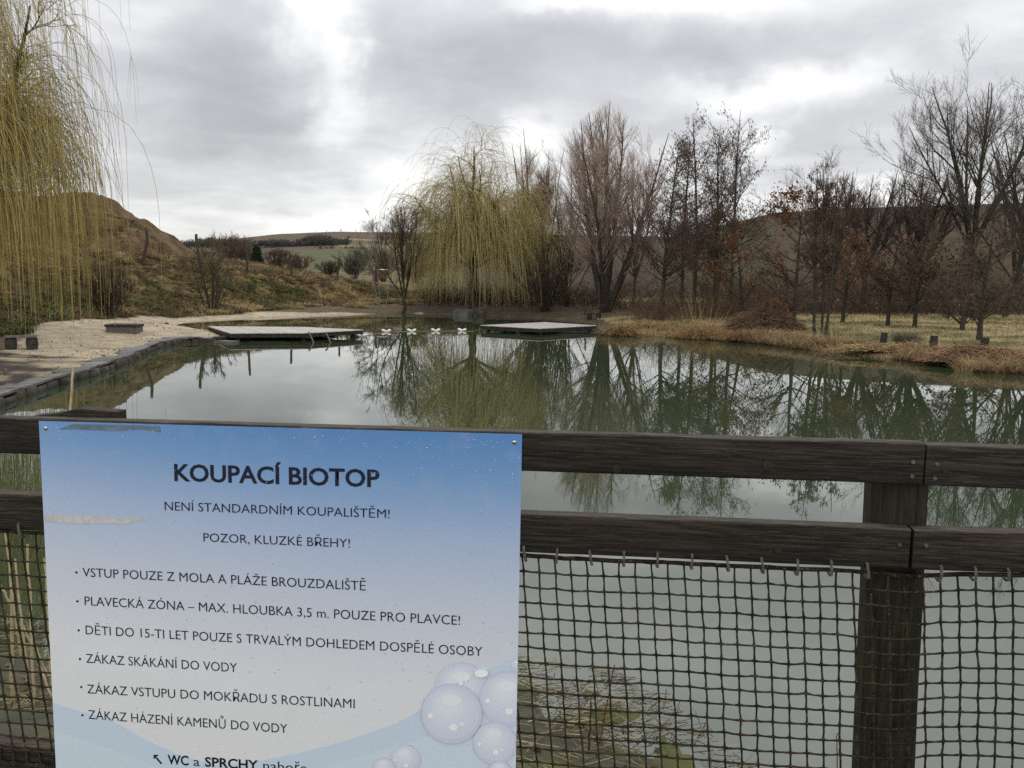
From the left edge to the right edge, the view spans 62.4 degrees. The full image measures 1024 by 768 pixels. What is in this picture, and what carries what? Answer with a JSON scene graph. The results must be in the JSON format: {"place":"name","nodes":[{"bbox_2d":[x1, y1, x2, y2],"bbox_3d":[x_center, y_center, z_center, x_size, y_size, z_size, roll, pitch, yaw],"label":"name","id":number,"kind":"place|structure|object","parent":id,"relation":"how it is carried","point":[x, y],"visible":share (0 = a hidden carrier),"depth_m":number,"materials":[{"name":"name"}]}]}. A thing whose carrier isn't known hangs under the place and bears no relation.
{"place":"outdoors","nodes":[
{"label":"outdoors","id":0,"kind":"place"},
{"bbox_2d":[214,340,238,342],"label":"flat slab","id":1,"kind":"structure","parent":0,"point":[227,341],"depth_m":32.80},
{"bbox_2d":[0,313,1023,767],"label":"water","id":2,"kind":"structure","parent":0,"point":[448,373],"depth_m":14.76,"materials":[{"name":"liquid"}]},
{"bbox_2d":[208,326,362,342],"bbox_3d":[-10.167,-1.746,36.412,7.138,1.292,5.700,1,7,0],"label":"wooden pontoon","id":3,"kind":"object","parent":2,"relation":"on","point":[242,332],"visible":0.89,"depth_m":35.53,"materials":[{"name":"wood"}]},
{"bbox_2d":[361,329,479,335],"bbox_3d":[-4.996,-2.610,40.618,3.284,0.392,8.332,7,9,39],"label":"float rope","id":4,"kind":"object","parent":2,"relation":"on","point":[396,331],"visible":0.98,"depth_m":41.96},
{"bbox_2d":[480,322,596,333],"bbox_3d":[1.404,-2.513,44.827,5.891,1.224,5.348,-5,9,-43],"label":"wooden pontoon","id":5,"kind":"object","parent":2,"relation":"on","point":[543,327],"visible":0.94,"depth_m":43.40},
{"bbox_2d":[0,192,1023,767],"bbox_3d":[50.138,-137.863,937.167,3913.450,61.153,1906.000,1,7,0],"label":"ground","id":6,"kind":"structure","parent":0,"point":[16,366],"depth_m":54.48,"materials":[{"name":"plant"}]},
{"bbox_2d":[1,585,13,613],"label":"reed stalk","id":7,"kind":"object","parent":6,"relation":"on","point":[5,595],"visible":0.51,"depth_m":4.73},
{"bbox_2d":[9,589,14,707],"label":"reed stalk","id":8,"kind":"object","parent":6,"relation":"on","point":[12,651],"visible":0.57,"depth_m":4.51,"materials":[{"name":"plant"}]},
{"bbox_2d":[4,533,21,655],"bbox_3d":[-2.488,1.040,4.211,0.017,0.697,0.111,0,7,-6],"label":"reed stalk","id":9,"kind":"object","parent":6,"relation":"on","point":[16,627],"visible":0.58,"depth_m":4.21,"materials":[{"name":"plant"}]},
{"bbox_2d":[4,335,38,349],"bbox_3d":[-14.927,-1.248,25.715,0.900,0.456,0.408,-2,8,-26],"label":"park bench","id":10,"kind":"object","parent":6,"relation":"on","point":[32,343],"visible":0.85,"depth_m":25.61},
{"bbox_2d":[14,558,28,680],"bbox_3d":[-2.999,1.444,5.170,0.075,0.766,0.020,5,8,30],"label":"reed stalk","id":11,"kind":"object","parent":6,"relation":"on","point":[20,609],"visible":0.67,"depth_m":5.16,"materials":[{"name":"plant"}]},
{"bbox_2d":[26,544,35,705],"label":"reed stalk","id":12,"kind":"object","parent":6,"relation":"on","point":[31,638],"visible":0.7,"depth_m":4.43,"materials":[{"name":"plant"}]},
{"bbox_2d":[22,624,49,676],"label":"reed stalk","id":13,"kind":"object","parent":6,"relation":"on","point":[41,662],"visible":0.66,"depth_m":4.64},
{"bbox_2d":[37,663,51,695],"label":"reed stalk","id":14,"kind":"object","parent":6,"relation":"on","point":[46,684],"visible":0.47,"depth_m":5.00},
{"bbox_2d":[43,558,51,690],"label":"reed stalk","id":15,"kind":"object","parent":6,"relation":"on","point":[48,622],"visible":0.56,"depth_m":5.08,"materials":[{"name":"plant"}]},
{"bbox_2d":[69,367,74,409],"bbox_3d":[-2.321,0.133,4.439,0.083,0.451,0.016,4,7,22],"label":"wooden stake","id":16,"kind":"object","parent":6,"relation":"on","point":[71,392],"visible":0.53,"depth_m":4.42,"materials":[{"name":"wood"}]},
{"bbox_2d":[0,0,161,332],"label":"weeping willow","id":17,"kind":"object","parent":6,"relation":"on","point":[19,124],"visible":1,"depth_m":28.47,"materials":[{"name":"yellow plant"}]},
{"bbox_2d":[0,319,209,409],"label":"leaf scraps","id":18,"kind":"object","parent":6,"relation":"on","point":[97,344],"visible":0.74,"depth_m":27.58,"materials":[{"name":"brown plant"}]},
{"bbox_2d":[81,261,141,317],"bbox_3d":[-19.810,-4.660,41.911,2.748,2.951,2.688,-2,8,-26],"label":"bare shrub","id":19,"kind":"object","parent":6,"relation":"on","point":[105,287],"visible":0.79,"depth_m":41.62,"materials":[{"name":"brown plant"}]},
{"bbox_2d":[0,336,228,407],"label":"stone wall","id":20,"kind":"structure","parent":6,"relation":"on","point":[35,385],"depth_m":21.16,"materials":[{"name":"stone"}]},
{"bbox_2d":[104,323,143,333],"bbox_3d":[-15.240,-2.185,33.235,1.192,0.350,0.920,0,7,-6],"label":"park bench","id":21,"kind":"object","parent":6,"relation":"on","point":[130,328],"visible":1,"depth_m":32.84,"materials":[{"name":"wood"}]},
{"bbox_2d":[142,227,148,258],"bbox_3d":[-24.914,-9.354,57.347,0.528,2.550,0.238,1,7,0],"label":"fence stake","id":22,"kind":"object","parent":6,"relation":"on","point":[146,242],"visible":0.87,"depth_m":57.25,"materials":[{"name":"wood"}]},
{"bbox_2d":[195,234,200,270],"bbox_3d":[-22.780,-9.399,61.366,0.475,2.954,0.232,1,7,0],"label":"fence stake","id":23,"kind":"object","parent":6,"relation":"on","point":[196,243],"visible":0.73,"depth_m":61.23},
{"bbox_2d":[190,244,225,258],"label":"background tree","id":24,"kind":"object","parent":6,"relation":"on","point":[203,252],"visible":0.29,"depth_m":118.30,"materials":[{"name":"brown plant"}]},
{"bbox_2d":[192,251,235,310],"bbox_3d":[-18.983,-6.494,54.033,2.816,4.031,3.350,-2,7,-24],"label":"bare shrub","id":25,"kind":"object","parent":6,"relation":"on","point":[201,287],"visible":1,"depth_m":54.18,"materials":[{"name":"brown plant"}]},
{"bbox_2d":[181,237,255,249],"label":"wood","id":26,"kind":"object","parent":6,"relation":"on","point":[188,243],"visible":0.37,"depth_m":387.60,"materials":[{"name":"plant"}]},
{"bbox_2d":[206,230,251,259],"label":"background tree","id":27,"kind":"object","parent":6,"relation":"on","point":[230,241],"visible":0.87,"depth_m":122.87,"materials":[{"name":"brown plant"}]},
{"bbox_2d":[230,239,258,260],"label":"background tree","id":28,"kind":"object","parent":6,"relation":"on","point":[249,252],"visible":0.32,"depth_m":132.79,"materials":[{"name":"brown plant"}]},
{"bbox_2d":[0,195,493,336],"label":"bank grass","id":29,"kind":"structure","parent":6,"relation":"on","point":[186,310],"depth_m":56.19,"materials":[{"name":"plant"}]},
{"bbox_2d":[246,244,248,271],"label":"fence stake","id":30,"kind":"object","parent":6,"relation":"on","point":[247,248],"visible":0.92,"depth_m":67.23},
{"bbox_2d":[243,302,263,308],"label":"grass tussock","id":31,"kind":"object","parent":6,"relation":"on","point":[250,306],"depth_m":58.13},
{"bbox_2d":[71,246,437,290],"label":"weed stalks","id":32,"kind":"object","parent":6,"relation":"on","point":[355,279],"visible":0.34,"depth_m":71.76,"materials":[{"name":"brown plant"}]},
{"bbox_2d":[248,244,264,263],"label":"conifer tree","id":33,"kind":"object","parent":6,"relation":"on","point":[256,255],"visible":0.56,"depth_m":108.51,"materials":[{"name":"green plant"}]},
{"bbox_2d":[262,247,297,266],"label":"background tree","id":34,"kind":"object","parent":6,"relation":"on","point":[277,254],"visible":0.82,"depth_m":116.46,"materials":[{"name":"brown plant"}]},
{"bbox_2d":[288,251,291,275],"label":"fence stake","id":35,"kind":"object","parent":6,"relation":"on","point":[290,267],"visible":0.84,"depth_m":73.23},
{"bbox_2d":[281,301,305,308],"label":"grass tussock","id":36,"kind":"object","parent":6,"relation":"on","point":[294,307],"depth_m":61.62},
{"bbox_2d":[279,252,314,271],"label":"round bush","id":37,"kind":"object","parent":6,"relation":"on","point":[296,262],"visible":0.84,"depth_m":110.54,"materials":[{"name":"brown plant"}]},
{"bbox_2d":[257,233,352,246],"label":"wood","id":38,"kind":"object","parent":6,"relation":"on","point":[317,240],"visible":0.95,"depth_m":414.83,"materials":[{"name":"plant"}]},
{"bbox_2d":[313,259,343,275],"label":"round bush","id":39,"kind":"object","parent":6,"relation":"on","point":[329,269],"visible":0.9,"depth_m":106.67,"materials":[{"name":"green plant"}]},
{"bbox_2d":[336,258,339,280],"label":"fence stake","id":40,"kind":"object","parent":6,"relation":"on","point":[338,269],"visible":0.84,"depth_m":77.28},
{"bbox_2d":[315,245,372,248],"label":"wood","id":41,"kind":"object","parent":6,"relation":"on","point":[330,247],"visible":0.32,"depth_m":378.07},
{"bbox_2d":[330,246,371,278],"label":"round bush","id":42,"kind":"object","parent":6,"relation":"on","point":[349,266],"visible":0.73,"depth_m":104.58,"materials":[{"name":"green plant"}]},
{"bbox_2d":[339,297,373,307],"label":"grass tussock","id":43,"kind":"object","parent":6,"relation":"on","point":[355,305],"depth_m":66.48,"materials":[{"name":"plant"}]},
{"bbox_2d":[353,217,395,305],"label":"birch tree","id":44,"kind":"object","parent":6,"relation":"on","point":[376,251],"visible":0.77,"depth_m":69.58,"materials":[{"name":"brown plant"}]},
{"bbox_2d":[374,267,376,289],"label":"fence stake","id":45,"kind":"object","parent":6,"relation":"on","point":[375,277],"visible":0.41,"depth_m":79.36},
{"bbox_2d":[372,269,386,281],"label":"red wagon","id":46,"kind":"object","parent":6,"relation":"on","point":[380,274],"visible":0.54,"depth_m":94.84,"materials":[{"name":"metal"}]},
{"bbox_2d":[366,250,400,277],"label":"round bush","id":47,"kind":"object","parent":6,"relation":"on","point":[381,265],"visible":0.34,"depth_m":110.49,"materials":[{"name":"green plant"}]},
{"bbox_2d":[0,617,777,767],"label":"straw litter","id":48,"kind":"object","parent":6,"relation":"on","point":[37,705],"visible":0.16,"depth_m":4.84,"materials":[{"name":"plant"}]},
{"bbox_2d":[346,194,456,313],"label":"bare tree","id":49,"kind":"object","parent":6,"relation":"on","point":[400,243],"visible":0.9,"depth_m":64.66,"materials":[{"name":"brown plant"}]},
{"bbox_2d":[397,300,415,304],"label":"grass tussock","id":50,"kind":"object","parent":6,"relation":"on","point":[408,303],"depth_m":71.69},
{"bbox_2d":[392,255,428,282],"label":"round bush","id":51,"kind":"object","parent":6,"relation":"on","point":[415,275],"visible":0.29,"depth_m":98.67,"materials":[{"name":"green plant"}]},
{"bbox_2d":[453,309,477,315],"bbox_3d":[-3.549,-4.951,64.324,1.956,1.459,1.730,1,7,0],"label":"boulder","id":52,"kind":"object","parent":6,"relation":"on","point":[465,312],"visible":0.48,"depth_m":63.82,"materials":[{"name":"stone"}]},
{"bbox_2d":[364,118,592,308],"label":"weeping willow","id":53,"kind":"object","parent":6,"relation":"on","point":[476,220],"visible":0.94,"depth_m":65.66,"materials":[{"name":"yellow plant"}]},
{"bbox_2d":[472,307,484,315],"bbox_3d":[-2.604,-5.365,65.035,1.094,1.072,1.283,1,7,0],"label":"boulder","id":54,"kind":"object","parent":6,"relation":"on","point":[481,311],"visible":0.56,"depth_m":64.51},
{"bbox_2d":[398,273,622,306],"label":"bramble thicket","id":55,"kind":"object","parent":6,"relation":"on","point":[503,299],"visible":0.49,"depth_m":72.69,"materials":[{"name":"plant"}]},
{"bbox_2d":[0,406,1023,767],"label":"wooden fence","id":56,"kind":"object","parent":6,"relation":"on","point":[892,532],"visible":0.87,"depth_m":1.86,"materials":[{"name":"brown wood"}]},
{"bbox_2d":[39,421,521,767],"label":"sign board","id":57,"kind":"object","parent":56,"relation":"attached to","point":[242,597],"visible":1,"depth_m":1.99,"materials":[{"name":"plastic"}]},
{"bbox_2d":[0,523,1023,767],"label":"rope net","id":58,"kind":"object","parent":56,"relation":"hanging from","point":[830,569],"visible":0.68,"depth_m":1.90,"materials":[{"name":"fabric"}]},
{"bbox_2d":[510,129,563,304],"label":"willow tree","id":59,"kind":"object","parent":6,"relation":"on","point":[545,176],"visible":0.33,"depth_m":72.11,"materials":[{"name":"brown plant"}]},
{"bbox_2d":[501,238,586,311],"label":"fan shrub","id":60,"kind":"object","parent":6,"relation":"on","point":[548,291],"visible":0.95,"depth_m":65.12,"materials":[{"name":"brown plant"}]},
{"bbox_2d":[534,161,628,306],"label":"willow tree","id":61,"kind":"object","parent":6,"relation":"on","point":[561,231],"visible":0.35,"depth_m":70.49,"materials":[{"name":"brown plant"}]},
{"bbox_2d":[584,287,587,313],"bbox_3d":[5.384,-5.808,61.736,0.224,2.590,0.128,1,7,0],"label":"fence stake","id":62,"kind":"object","parent":6,"relation":"on","point":[585,300],"visible":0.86,"depth_m":61.67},
{"bbox_2d":[588,701,591,750],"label":"weed stem","id":63,"kind":"object","parent":6,"relation":"on","point":[590,729],"visible":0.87,"depth_m":4.21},
{"bbox_2d":[587,313,600,319],"bbox_3d":[5.593,-4.619,57.642,1.006,0.452,0.338,1,7,3],"label":"park bench","id":64,"kind":"object","parent":6,"relation":"on","point":[589,316],"visible":0.84,"depth_m":57.49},
{"bbox_2d":[598,283,599,312],"bbox_3d":[6.378,-6.010,61.709,0.188,2.732,0.118,1,7,0],"label":"fence stake","id":65,"kind":"object","parent":6,"relation":"on","point":[599,296],"visible":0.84,"depth_m":61.63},
{"bbox_2d":[536,98,671,312],"bbox_3d":[7.098,-12.887,61.891,9.422,15.705,10.051,3,7,18],"label":"bare tree","id":66,"kind":"object","parent":6,"relation":"on","point":[605,248],"visible":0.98,"depth_m":61.15,"materials":[{"name":"brown plant"}]},
{"bbox_2d":[596,665,614,758],"bbox_3d":[0.454,1.596,4.112,0.080,0.483,0.010,2,7,5],"label":"weed stem","id":67,"kind":"object","parent":6,"relation":"on","point":[605,712],"visible":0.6,"depth_m":4.11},
{"bbox_2d":[590,313,651,336],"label":"grass tussock","id":68,"kind":"object","parent":6,"relation":"on","point":[618,330],"depth_m":42.19,"materials":[{"name":"plant"}]},
{"bbox_2d":[611,144,679,299],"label":"bare tree","id":69,"kind":"object","parent":6,"relation":"on","point":[637,267],"visible":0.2,"depth_m":76.07,"materials":[{"name":"brown plant"}]},
{"bbox_2d":[637,326,670,335],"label":"grass tussock","id":70,"kind":"object","parent":6,"relation":"on","point":[650,332],"depth_m":42.71,"materials":[{"name":"plant"}]},
{"bbox_2d":[656,328,684,337],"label":"grass tussock","id":71,"kind":"object","parent":6,"relation":"on","point":[664,334],"depth_m":41.86,"materials":[{"name":"plant"}]},
{"bbox_2d":[620,137,722,320],"bbox_3d":[8.882,-8.801,48.973,5.466,10.604,5.947,7,9,42],"label":"alder tree","id":72,"kind":"object","parent":6,"relation":"on","point":[675,247],"visible":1,"depth_m":48.60,"materials":[{"name":"brown plant"}]},
{"bbox_2d":[648,130,718,312],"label":"alder tree","id":73,"kind":"object","parent":6,"relation":"on","point":[685,200],"visible":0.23,"depth_m":56.89,"materials":[{"name":"brown plant"}]},
{"bbox_2d":[656,102,737,315],"bbox_3d":[11.644,-11.032,54.154,5.615,13.642,5.385,1,7,0],"label":"alder tree","id":74,"kind":"object","parent":6,"relation":"on","point":[695,227],"visible":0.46,"depth_m":53.96,"materials":[{"name":"brown plant"}]},
{"bbox_2d":[668,292,733,327],"bbox_3d":[9.844,-3.756,43.614,3.252,1.983,3.440,-3,8,-28],"label":"reed clump","id":75,"kind":"object","parent":6,"relation":"on","point":[701,322],"visible":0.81,"depth_m":43.91,"materials":[{"name":"brown plant"}]},
{"bbox_2d":[667,318,736,339],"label":"grass tussock","id":76,"kind":"object","parent":6,"relation":"on","point":[701,333],"depth_m":40.53,"materials":[{"name":"plant"}]},
{"bbox_2d":[600,271,827,322],"bbox_3d":[12.747,-5.625,53.286,14.790,3.598,16.673,1,7,0],"label":"bramble thicket","id":77,"kind":"object","parent":6,"relation":"on","point":[724,310],"visible":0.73,"depth_m":50.82,"materials":[{"name":"plant"}]},
{"bbox_2d":[672,121,760,316],"bbox_3d":[12.867,-10.059,52.106,4.633,12.199,5.609,-3,8,-33],"label":"alder tree","id":78,"kind":"object","parent":6,"relation":"on","point":[716,248],"visible":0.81,"depth_m":51.81,"materials":[{"name":"brown plant"}]},
{"bbox_2d":[684,200,751,306],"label":"oak tree","id":79,"kind":"object","parent":6,"relation":"on","point":[718,282],"visible":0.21,"depth_m":59.47,"materials":[{"name":"brown plant"}]},
{"bbox_2d":[676,210,779,314],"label":"oak tree","id":80,"kind":"object","parent":6,"relation":"on","point":[713,270],"visible":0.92,"depth_m":49.15,"materials":[{"name":"brown plant"}]},
{"bbox_2d":[690,101,784,314],"bbox_3d":[14.342,-11.539,55.979,7.271,14.184,7.305,1,7,0],"label":"alder tree","id":81,"kind":"object","parent":6,"relation":"on","point":[736,159],"visible":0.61,"depth_m":54.55,"materials":[{"name":"brown plant"}]},
{"bbox_2d":[712,324,778,340],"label":"grass tussock","id":82,"kind":"object","parent":6,"relation":"on","point":[742,336],"depth_m":38.69,"materials":[{"name":"plant"}]},
{"bbox_2d":[719,305,808,331],"bbox_3d":[12.535,-3.278,41.931,4.723,1.258,3.107,1,7,0],"label":"brush heap","id":83,"kind":"object","parent":6,"relation":"on","point":[762,317],"visible":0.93,"depth_m":41.33,"materials":[{"name":"brown plant"}]},
{"bbox_2d":[545,246,1023,315],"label":"bramble thicket","id":84,"kind":"object","parent":6,"relation":"on","point":[880,303],"visible":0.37,"depth_m":60.98,"materials":[{"name":"plant"}]},
{"bbox_2d":[727,180,859,318],"bbox_3d":[14.565,-6.642,42.679,6.615,7.847,5.774,1,7,0],"label":"oak tree","id":85,"kind":"object","parent":6,"relation":"on","point":[785,210],"visible":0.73,"depth_m":42.68,"materials":[{"name":"brown plant"}]},
{"bbox_2d":[593,312,1023,364],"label":"meadow grass","id":86,"kind":"structure","parent":6,"relation":"on","point":[1014,320],"depth_m":44.79,"materials":[{"name":"plant"}]},
{"bbox_2d":[600,319,1023,374],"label":"shore grass","id":87,"kind":"structure","parent":6,"relation":"on","point":[794,340],"depth_m":34.09,"materials":[{"name":"plant"}]},
{"bbox_2d":[753,146,883,288],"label":"bare tree","id":88,"kind":"object","parent":6,"relation":"on","point":[828,166],"visible":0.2,"depth_m":74.53,"materials":[{"name":"brown plant"}]},
{"bbox_2d":[786,155,868,337],"bbox_3d":[13.928,-5.946,37.167,3.340,8.134,2.902,1,7,0],"label":"alder clump","id":89,"kind":"object","parent":6,"relation":"on","point":[815,254],"visible":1,"depth_m":36.91,"materials":[{"name":"brown plant"}]},
{"bbox_2d":[807,314,864,341],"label":"reed clump","id":90,"kind":"object","parent":6,"relation":"on","point":[836,330],"visible":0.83,"depth_m":35.33,"materials":[{"name":"beige plant"}]},
{"bbox_2d":[836,733,837,767],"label":"weed stem","id":91,"kind":"object","parent":6,"relation":"on","point":[837,750],"visible":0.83,"depth_m":3.87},
{"bbox_2d":[806,229,885,321],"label":"oak tree","id":92,"kind":"object","parent":6,"relation":"on","point":[856,258],"visible":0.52,"depth_m":46.46,"materials":[{"name":"brown plant"}]},
{"bbox_2d":[826,340,924,351],"bbox_3d":[14.573,-1.490,32.353,5.070,0.420,2.040,1,7,0],"label":"brush heap","id":93,"kind":"object","parent":6,"relation":"on","point":[878,347],"visible":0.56,"depth_m":31.93,"materials":[{"name":"brown plant"}]},
{"bbox_2d":[818,138,937,311],"bbox_3d":[26.228,-11.065,60.782,9.553,12.319,9.591,1,7,0],"label":"willow tree","id":94,"kind":"object","parent":6,"relation":"on","point":[884,219],"visible":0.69,"depth_m":59.85,"materials":[{"name":"brown plant"}]},
{"bbox_2d":[880,332,887,342],"bbox_3d":[14.733,-1.583,33.518,0.270,0.927,0.273,1,7,0],"label":"wooden bollard","id":95,"kind":"object","parent":6,"relation":"on","point":[883,337],"visible":0.46,"depth_m":33.39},
{"bbox_2d":[853,233,922,325],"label":"oak tree","id":96,"kind":"object","parent":6,"relation":"on","point":[879,270],"visible":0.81,"depth_m":43.19,"materials":[{"name":"brown plant"}]},
{"bbox_2d":[887,328,929,343],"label":"grass tussock","id":97,"kind":"object","parent":6,"relation":"on","point":[912,337],"depth_m":33.33,"materials":[{"name":"plant"}]},
{"bbox_2d":[843,147,983,313],"bbox_3d":[27.824,-10.580,58.070,8.861,12.093,9.628,1,7,0],"label":"willow tree","id":98,"kind":"object","parent":6,"relation":"on","point":[919,214],"visible":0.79,"depth_m":58.46,"materials":[{"name":"brown plant"}]},
{"bbox_2d":[874,232,962,327],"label":"oak tree","id":99,"kind":"object","parent":6,"relation":"on","point":[920,273],"visible":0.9,"depth_m":41.10,"materials":[{"name":"brown plant"}]},
{"bbox_2d":[929,335,937,348],"bbox_3d":[15.461,-1.280,31.035,0.289,1.005,0.294,1,7,0],"label":"wooden bollard","id":100,"kind":"object","parent":6,"relation":"on","point":[933,339],"visible":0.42,"depth_m":30.90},
{"bbox_2d":[850,26,1023,313],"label":"poplar tree","id":101,"kind":"object","parent":6,"relation":"on","point":[983,134],"visible":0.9,"depth_m":56.63,"materials":[{"name":"brown plant"}]},
{"bbox_2d":[947,353,987,371],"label":"reed clump","id":102,"kind":"object","parent":6,"relation":"on","point":[961,367],"visible":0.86,"depth_m":26.38,"materials":[{"name":"beige plant"}]},
{"bbox_2d":[913,342,1023,362],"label":"brush heap","id":103,"kind":"object","parent":6,"relation":"on","point":[940,355],"visible":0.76,"depth_m":27.99,"materials":[{"name":"brown plant"}]},
{"bbox_2d":[921,226,1023,330],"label":"oak tree","id":104,"kind":"object","parent":6,"relation":"on","point":[961,321],"visible":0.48,"depth_m":39.98,"materials":[{"name":"brown plant"}]},
{"bbox_2d":[929,141,1023,316],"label":"bare tree","id":105,"kind":"object","parent":6,"relation":"on","point":[1019,269],"visible":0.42,"depth_m":54.59,"materials":[{"name":"brown plant"}]},
{"bbox_2d":[934,223,1023,340],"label":"oak tree","id":106,"kind":"object","parent":6,"relation":"on","point":[976,269],"visible":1,"depth_m":33.64,"materials":[{"name":"brown plant"}]},
{"bbox_2d":[934,84,1023,261],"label":"alder tree","id":107,"kind":"object","parent":6,"relation":"on","point":[1018,212],"visible":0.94,"depth_m":45.91,"materials":[{"name":"brown plant"}]},
{"bbox_2d":[980,337,989,345],"bbox_3d":[17.905,-1.422,32.020,0.308,0.714,0.315,1,7,0],"label":"wooden bollard","id":108,"kind":"object","parent":6,"relation":"on","point":[984,340],"visible":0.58,"depth_m":31.88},
{"bbox_2d":[0,0,1023,241],"label":"sky","id":109,"kind":"structure","parent":0,"point":[253,118],"materials":[{"name":"grey"}]}
]}

